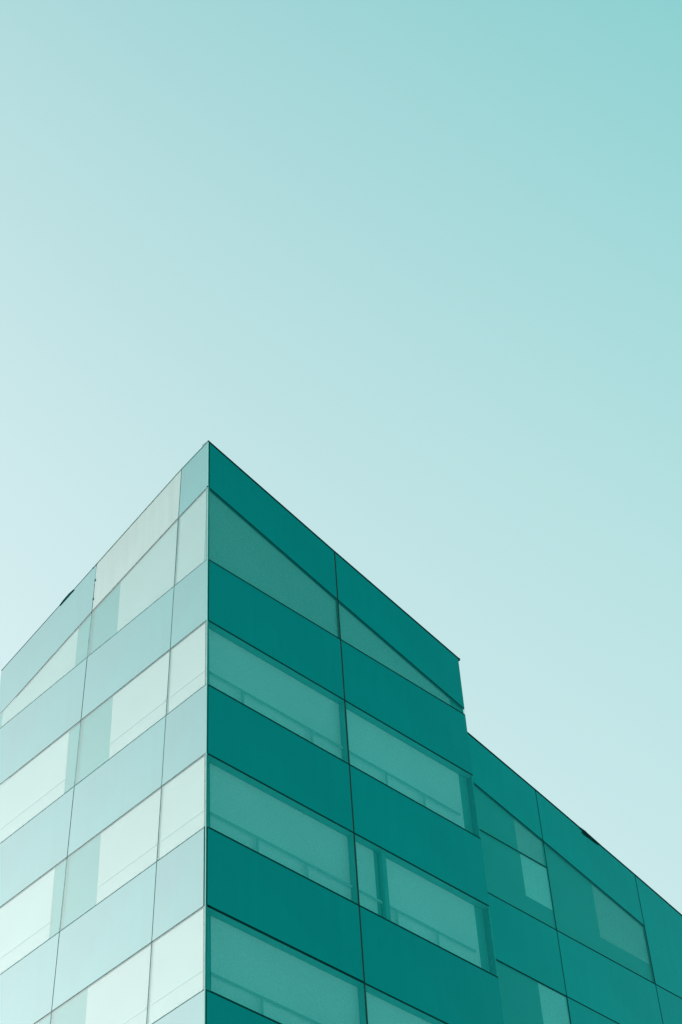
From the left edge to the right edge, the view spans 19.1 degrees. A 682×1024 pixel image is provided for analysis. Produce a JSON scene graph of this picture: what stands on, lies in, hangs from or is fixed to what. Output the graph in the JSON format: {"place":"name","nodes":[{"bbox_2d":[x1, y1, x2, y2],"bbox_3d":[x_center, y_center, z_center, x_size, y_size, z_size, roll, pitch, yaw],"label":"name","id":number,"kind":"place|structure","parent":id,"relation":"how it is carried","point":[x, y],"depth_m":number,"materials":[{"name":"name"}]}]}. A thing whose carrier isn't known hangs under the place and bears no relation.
{"place":"outdoors","nodes":[
{"label":"outdoors","id":0,"kind":"place"},
{"bbox_2d":[0,440,681,1023],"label":"office building","id":1,"kind":"structure","parent":0,"point":[252,768],"depth_m":42.89,"materials":[{"name":"teal glass"}]},
{"bbox_2d":[0,859,66,973],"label":"window","id":2,"kind":"structure","parent":1,"relation":"in","point":[31,918],"depth_m":41.51,"materials":[{"name":"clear glass"}]},
{"bbox_2d":[0,722,80,842],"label":"window","id":3,"kind":"structure","parent":1,"relation":"in","point":[52,773],"depth_m":44.18,"materials":[{"name":"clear glass"}]},
{"bbox_2d":[36,1012,52,1023],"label":"window","id":4,"kind":"structure","parent":1,"relation":"in","point":[47,1019],"depth_m":39.12,"materials":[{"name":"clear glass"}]},
{"bbox_2d":[0,613,91,727],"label":"window","id":5,"kind":"structure","parent":1,"relation":"in","point":[75,649],"depth_m":46.44,"materials":[{"name":"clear glass"}]},
{"bbox_2d":[51,943,152,1023],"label":"window","id":6,"kind":"structure","parent":1,"relation":"in","point":[120,996],"depth_m":37.75,"materials":[{"name":"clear glass"}]},
{"bbox_2d":[61,788,161,929],"bbox_3d":[-4.568,6.923,40.281,0.048,1.794,3.089,33,-57,-30],"label":"window","id":7,"kind":"structure","parent":1,"relation":"in","point":[128,846],"depth_m":40.28,"materials":[{"name":"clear glass"}]},
{"bbox_2d":[76,651,170,783],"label":"window","id":8,"kind":"structure","parent":1,"relation":"in","point":[140,704],"depth_m":42.81,"materials":[{"name":"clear glass"}]},
{"bbox_2d":[89,520,178,654],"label":"window","id":9,"kind":"structure","parent":1,"relation":"in","point":[153,575],"depth_m":45.32,"materials":[{"name":"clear glass"}]},
{"bbox_2d":[148,905,206,1023],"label":"window","id":10,"kind":"structure","parent":1,"relation":"in","point":[177,956],"depth_m":36.65,"materials":[{"name":"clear glass"}]},
{"bbox_2d":[158,753,207,859],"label":"window","id":11,"kind":"structure","parent":1,"relation":"in","point":[182,805],"depth_m":39.23,"materials":[{"name":"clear glass"}]},
{"bbox_2d":[167,620,208,713],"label":"window","id":12,"kind":"structure","parent":1,"relation":"in","point":[187,662],"depth_m":41.81,"materials":[{"name":"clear glass"}]},
{"bbox_2d":[175,491,208,584],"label":"window","id":13,"kind":"structure","parent":1,"relation":"in","point":[192,524],"depth_m":44.51,"materials":[{"name":"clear glass"}]},
{"bbox_2d":[205,491,337,636],"bbox_3d":[-1.538,1.177,45.312,3.945,2.293,0.022,33,-57,-30],"label":"window","id":14,"kind":"structure","parent":1,"relation":"in","point":[234,545],"depth_m":45.09,"materials":[{"name":"teal glass"}]},
{"bbox_2d":[208,622,347,762],"bbox_3d":[-1.372,3.848,42.550,3.912,1.751,0.180,33,-57,-30],"label":"window","id":15,"kind":"structure","parent":1,"relation":"in","point":[242,672],"depth_m":42.73,"materials":[{"name":"teal glass"}]},
{"bbox_2d":[207,755,357,903],"bbox_3d":[-1.201,6.321,39.945,3.950,1.753,0.180,33,-57,-30],"label":"window","id":16,"kind":"structure","parent":1,"relation":"in","point":[241,808],"depth_m":40.11,"materials":[{"name":"teal glass"}]},
{"bbox_2d":[207,907,365,1023],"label":"window","id":17,"kind":"structure","parent":1,"relation":"in","point":[251,969],"depth_m":37.40,"materials":[{"name":"teal glass"}]},
{"bbox_2d":[339,604,461,711],"bbox_3d":[1.385,3.425,46.937,4.045,1.234,0.022,33,-57,-30],"label":"window","id":18,"kind":"structure","parent":1,"relation":"in","point":[353,632],"depth_m":46.50,"materials":[{"name":"teal glass"}]},
{"bbox_2d":[365,985,443,1023],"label":"window","id":19,"kind":"structure","parent":1,"relation":"in","point":[381,1008],"depth_m":39.29,"materials":[{"name":"teal glass"}]},
{"bbox_2d":[346,702,479,836],"bbox_3d":[1.532,5.736,44.563,4.014,1.751,0.180,33,-57,-30],"label":"window","id":20,"kind":"structure","parent":1,"relation":"in","point":[376,749],"depth_m":44.71,"materials":[{"name":"teal glass"}]},
{"bbox_2d":[355,835,497,975],"bbox_3d":[1.717,8.219,41.968,4.014,1.753,0.180,33,-57,-30],"label":"window","id":21,"kind":"structure","parent":1,"relation":"in","point":[390,887],"depth_m":42.10,"materials":[{"name":"teal glass"}]},
{"bbox_2d":[474,786,544,865],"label":"window","id":22,"kind":"structure","parent":1,"relation":"in","point":[493,820],"depth_m":48.61,"materials":[{"name":"teal glass"}]},
{"bbox_2d":[479,830,555,928],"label":"window","id":23,"kind":"structure","parent":1,"relation":"in","point":[512,877],"depth_m":47.55,"materials":[{"name":"teal glass"}]},
{"bbox_2d":[496,961,569,1023],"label":"window","id":24,"kind":"structure","parent":1,"relation":"in","point":[524,1000],"depth_m":45.07,"materials":[{"name":"teal glass"}]},
{"bbox_2d":[542,843,652,981],"bbox_3d":[6.253,9.792,49.343,3.585,2.603,0.022,33,-57,-30],"label":"window","id":25,"kind":"structure","parent":1,"relation":"in","point":[582,912],"depth_m":49.19,"materials":[{"name":"teal glass"}]},
{"bbox_2d":[0,0,681,913],"label":"sky","id":26,"kind":"structure","parent":0,"point":[413,268],"materials":[{"name":"teal"}]}
]}

